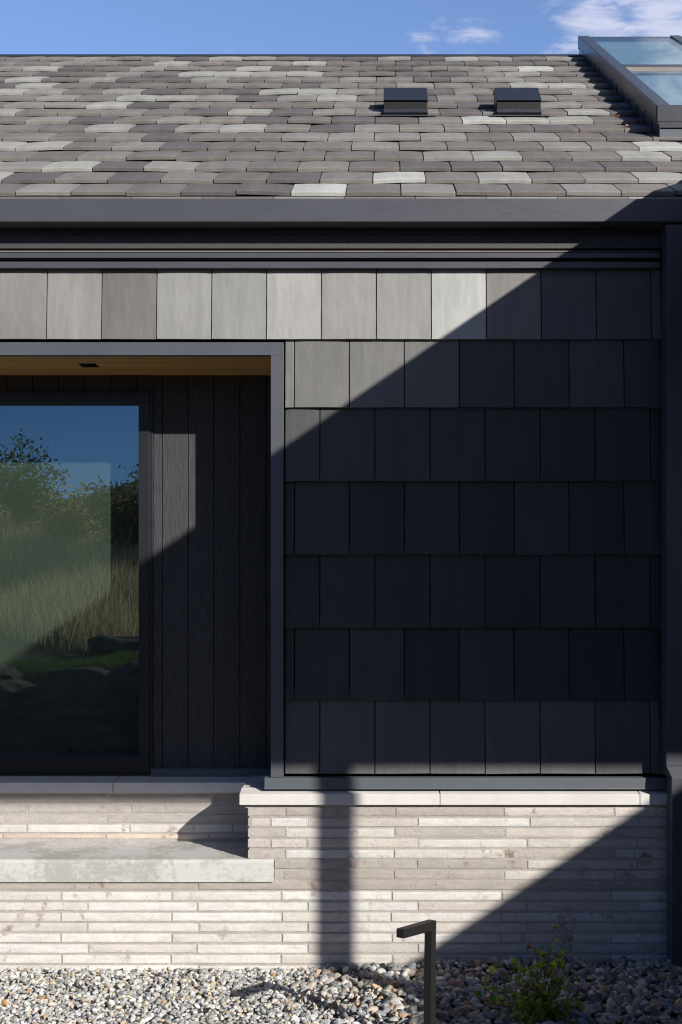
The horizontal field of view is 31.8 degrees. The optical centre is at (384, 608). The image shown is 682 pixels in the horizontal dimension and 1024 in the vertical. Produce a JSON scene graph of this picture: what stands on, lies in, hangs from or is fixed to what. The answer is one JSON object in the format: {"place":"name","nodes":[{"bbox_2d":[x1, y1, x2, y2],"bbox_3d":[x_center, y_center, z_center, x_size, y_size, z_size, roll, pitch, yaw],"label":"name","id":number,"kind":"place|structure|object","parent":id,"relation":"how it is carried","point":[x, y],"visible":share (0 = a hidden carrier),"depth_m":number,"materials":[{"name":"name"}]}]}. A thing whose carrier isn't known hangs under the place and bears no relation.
{"place":"outdoors","nodes":[
{"label":"outdoors","id":0,"kind":"place"},
{"bbox_2d":[0,0,681,53],"label":"sky","id":1,"kind":"structure","parent":0,"point":[26,26],"materials":[{"name":"blue"}]},
{"label":"ground","id":2,"kind":"structure","parent":0,"visible":0},
{"bbox_2d":[0,35,681,972],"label":"house","id":3,"kind":"structure","parent":2,"relation":"on","point":[340,509],"depth_m":6.60,"materials":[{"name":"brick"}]},
{"bbox_2d":[0,391,152,774],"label":"window","id":4,"kind":"structure","parent":3,"relation":"in","point":[76,467],"depth_m":7.39,"materials":[{"name":"glass"}]},
{"bbox_2d":[0,964,681,1023],"bbox_3d":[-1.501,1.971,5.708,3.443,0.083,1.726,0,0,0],"label":"crushed gravel","id":5,"kind":"structure","parent":2,"relation":"on","point":[17,1011],"depth_m":6.06,"materials":[{"name":"grey gravel"}]},
{"bbox_2d":[396,919,435,1023],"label":"path light","id":6,"kind":"object","parent":5,"relation":"on","point":[427,927],"visible":1,"depth_m":5.34,"materials":[{"name":"metal"}]},
{"bbox_2d":[283,955,681,1023],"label":"river stones","id":7,"kind":"object","parent":5,"relation":"on","point":[451,980],"visible":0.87,"depth_m":6.04,"materials":[{"name":"grey gravel"}]},
{"bbox_2d":[474,925,584,1023],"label":"shrub","id":8,"kind":"object","parent":5,"relation":"on","point":[539,1004],"visible":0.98,"depth_m":5.64,"materials":[{"name":"green plant"}]}
]}

